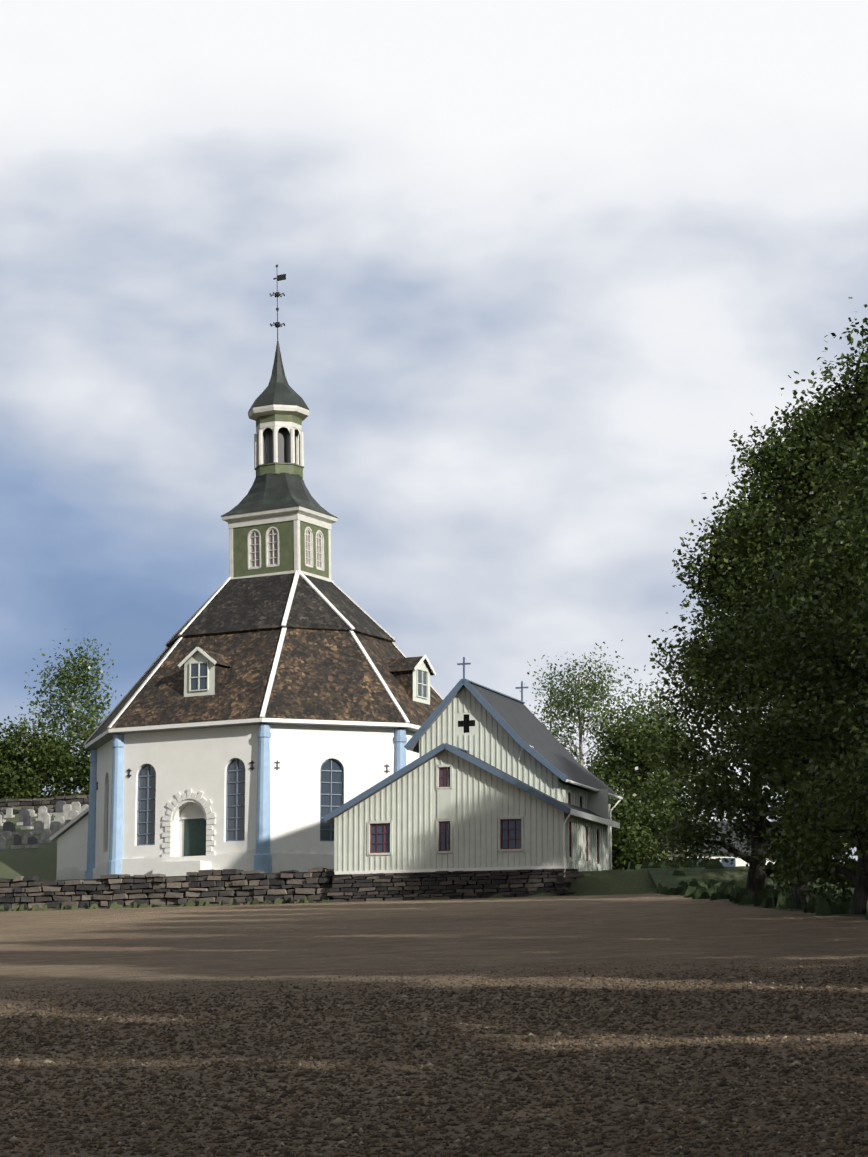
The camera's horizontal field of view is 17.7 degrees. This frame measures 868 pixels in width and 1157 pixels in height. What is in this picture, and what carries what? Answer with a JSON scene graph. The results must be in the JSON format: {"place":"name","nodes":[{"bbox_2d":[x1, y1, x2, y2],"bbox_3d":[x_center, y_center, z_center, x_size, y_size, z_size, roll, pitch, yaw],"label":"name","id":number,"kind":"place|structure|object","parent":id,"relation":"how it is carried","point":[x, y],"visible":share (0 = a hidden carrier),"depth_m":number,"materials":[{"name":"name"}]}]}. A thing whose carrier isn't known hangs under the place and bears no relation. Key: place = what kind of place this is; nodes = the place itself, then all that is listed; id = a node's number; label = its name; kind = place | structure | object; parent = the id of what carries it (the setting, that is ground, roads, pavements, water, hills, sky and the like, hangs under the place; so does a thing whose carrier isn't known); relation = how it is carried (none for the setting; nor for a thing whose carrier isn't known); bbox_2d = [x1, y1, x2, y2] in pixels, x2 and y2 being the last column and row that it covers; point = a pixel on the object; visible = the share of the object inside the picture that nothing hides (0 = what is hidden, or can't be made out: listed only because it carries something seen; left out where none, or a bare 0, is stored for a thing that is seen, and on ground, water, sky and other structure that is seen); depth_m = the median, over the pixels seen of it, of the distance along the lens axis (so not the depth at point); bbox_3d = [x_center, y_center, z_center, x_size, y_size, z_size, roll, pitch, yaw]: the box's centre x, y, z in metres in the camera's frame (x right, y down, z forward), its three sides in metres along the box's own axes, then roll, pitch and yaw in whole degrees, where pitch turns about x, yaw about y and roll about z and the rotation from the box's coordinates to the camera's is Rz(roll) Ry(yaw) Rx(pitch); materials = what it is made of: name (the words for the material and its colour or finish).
{"place":"outdoors","nodes":[
{"label":"outdoors","id":0,"kind":"place"},
{"bbox_2d":[95,724,418,867],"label":"church walls","id":1,"kind":"structure","parent":0,"point":[194,760],"depth_m":127.41,"materials":[{"name":"white paint"}]},
{"bbox_2d":[85,718,420,878],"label":"church trim","id":2,"kind":"structure","parent":1,"relation":"attached to","point":[263,858],"depth_m":127.28,"materials":[{"name":"paint"}]},
{"bbox_2d":[86,573,442,743],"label":"roof","id":3,"kind":"structure","parent":1,"relation":"on","point":[324,671],"depth_m":130.46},
{"bbox_2d":[84,570,443,744],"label":"roof trim","id":4,"kind":"structure","parent":3,"relation":"attached to","point":[282,637],"depth_m":131.59,"materials":[{"name":"white wood"}]},
{"bbox_2d":[221,265,337,581],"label":"church tower","id":5,"kind":"structure","parent":0,"point":[278,518],"depth_m":136.24,"materials":[{"name":"green wood"}]},
{"bbox_2d":[0,794,843,910],"bbox_3d":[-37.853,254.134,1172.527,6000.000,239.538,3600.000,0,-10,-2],"label":"ground","id":6,"kind":"structure","parent":0,"point":[41,863],"depth_m":110.36,"materials":[{"name":"green plant"}]},
{"bbox_2d":[0,719,50,798],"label":"tree","id":7,"kind":"object","parent":6,"relation":"on","point":[3,780],"depth_m":186.69,"materials":[{"name":"green plant"}]},
{"bbox_2d":[0,801,88,848],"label":"gravestones","id":8,"kind":"object","parent":6,"relation":"on","point":[68,812],"visible":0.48,"depth_m":157.19,"materials":[{"name":"grey stone"}]},
{"bbox_2d":[0,795,88,813],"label":"graveyard wall","id":9,"kind":"structure","parent":6,"relation":"on","point":[34,804],"depth_m":174.25,"materials":[{"name":"grey stone"}]},
{"bbox_2d":[0,713,89,798],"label":"tree","id":10,"kind":"object","parent":6,"relation":"on","point":[52,748],"depth_m":187.51,"materials":[{"name":"green plant"}]},
{"bbox_2d":[15,633,121,793],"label":"tree","id":11,"kind":"object","parent":6,"relation":"on","point":[69,683],"depth_m":195.90,"materials":[{"name":"green plant"}]},
{"bbox_2d":[49,807,88,879],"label":"small shed","id":12,"kind":"structure","parent":6,"relation":"on","point":[71,837],"depth_m":136.18,"materials":[{"name":"white paint"}]},
{"bbox_2d":[57,719,97,794],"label":"tree","id":13,"kind":"object","parent":6,"relation":"on","point":[84,781],"depth_m":188.58,"materials":[{"name":"green plant"}]},
{"bbox_2d":[0,896,333,911],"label":"wall weeds","id":14,"kind":"object","parent":6,"relation":"on","point":[116,905],"depth_m":115.67,"materials":[{"name":"green plant"}]},
{"bbox_2d":[0,867,334,910],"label":"terrace wall","id":15,"kind":"structure","parent":6,"relation":"on","point":[228,886],"depth_m":116.20,"materials":[{"name":"grey stone"}]},
{"bbox_2d":[327,869,585,901],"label":"stone wall","id":16,"kind":"structure","parent":6,"relation":"on","point":[436,885],"depth_m":111.12,"materials":[{"name":"grey stone"}]},
{"bbox_2d":[323,657,622,877],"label":"annex","id":17,"kind":"object","parent":6,"relation":"on","point":[488,779],"visible":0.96,"depth_m":112.41,"materials":[{"name":"white wood"}]},
{"bbox_2d":[520,639,655,798],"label":"birch","id":18,"kind":"object","parent":6,"relation":"on","point":[559,704],"depth_m":151.01,"materials":[{"name":"green plant"}]},
{"bbox_2d":[611,795,659,869],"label":"bush","id":19,"kind":"object","parent":6,"relation":"on","point":[628,845],"depth_m":120.86,"materials":[{"name":"green plant"}]},
{"bbox_2d":[573,697,716,859],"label":"tree","id":20,"kind":"object","parent":6,"relation":"on","point":[629,769],"depth_m":142.38,"materials":[{"name":"green plant"}]},
{"bbox_2d":[609,765,694,867],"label":"bush","id":21,"kind":"object","parent":6,"relation":"on","point":[642,813],"depth_m":122.60,"materials":[{"name":"green plant"}]},
{"bbox_2d":[589,665,725,819],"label":"tree","id":22,"kind":"object","parent":6,"relation":"on","point":[662,709],"depth_m":158.87,"materials":[{"name":"green plant"}]},
{"bbox_2d":[663,849,690,858],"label":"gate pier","id":23,"kind":"structure","parent":6,"relation":"on","point":[676,856],"depth_m":138.24,"materials":[{"name":"grey stone"}]},
{"bbox_2d":[646,821,790,866],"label":"house","id":24,"kind":"structure","parent":6,"relation":"on","point":[737,861],"depth_m":140.59,"materials":[{"name":"stone"}]},
{"bbox_2d":[626,499,853,900],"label":"tree","id":25,"kind":"object","parent":6,"relation":"on","point":[710,570],"depth_m":87.25,"materials":[{"name":"green plant"}]},
{"bbox_2d":[617,857,867,919],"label":"verge weeds","id":26,"kind":"object","parent":6,"relation":"on","point":[766,896],"visible":0.75,"depth_m":89.94,"materials":[{"name":"green plant"}]},
{"bbox_2d":[648,867,865,917],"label":"verge","id":27,"kind":"structure","parent":6,"relation":"on","point":[663,877],"depth_m":108.02,"materials":[{"name":"green plant"}]},
{"bbox_2d":[649,427,867,908],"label":"tree","id":28,"kind":"object","parent":6,"relation":"on","point":[722,633],"depth_m":78.21,"materials":[{"name":"green plant"}]},
{"bbox_2d":[688,392,867,914],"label":"tree","id":29,"kind":"object","parent":6,"relation":"on","point":[779,456],"depth_m":71.19,"materials":[{"name":"green plant"}]},
{"bbox_2d":[745,297,867,880],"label":"tree","id":30,"kind":"object","parent":6,"relation":"on","point":[811,625],"depth_m":62.57,"materials":[{"name":"green plant"}]},
{"bbox_2d":[772,606,854,857],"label":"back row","id":31,"kind":"object","parent":6,"relation":"on","point":[845,844],"depth_m":103.20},
{"bbox_2d":[818,358,867,795],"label":"tree","id":32,"kind":"object","parent":6,"relation":"on","point":[861,499],"visible":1,"depth_m":55.09,"materials":[{"name":"green plant"}]},
{"bbox_2d":[861,397,867,405],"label":"tree","id":33,"kind":"object","parent":6,"relation":"on","point":[864,401],"depth_m":38.47,"materials":[{"name":"green plant"}]},
{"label":"dark wood","id":34,"kind":"object","parent":6,"relation":"on","visible":0},
{"bbox_2d":[582,760,643,860],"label":"tree","id":35,"kind":"object","parent":34,"relation":"attached to","point":[599,772],"depth_m":138.32,"materials":[{"name":"green plant"}]},
{"bbox_2d":[0,893,867,1156],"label":"field","id":36,"kind":"structure","parent":0,"point":[240,941],"depth_m":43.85,"materials":[{"name":"soil"}]},
{"bbox_2d":[0,0,867,862],"label":"sky","id":37,"kind":"structure","parent":0,"point":[543,262],"materials":[{"name":"white"}]}
]}

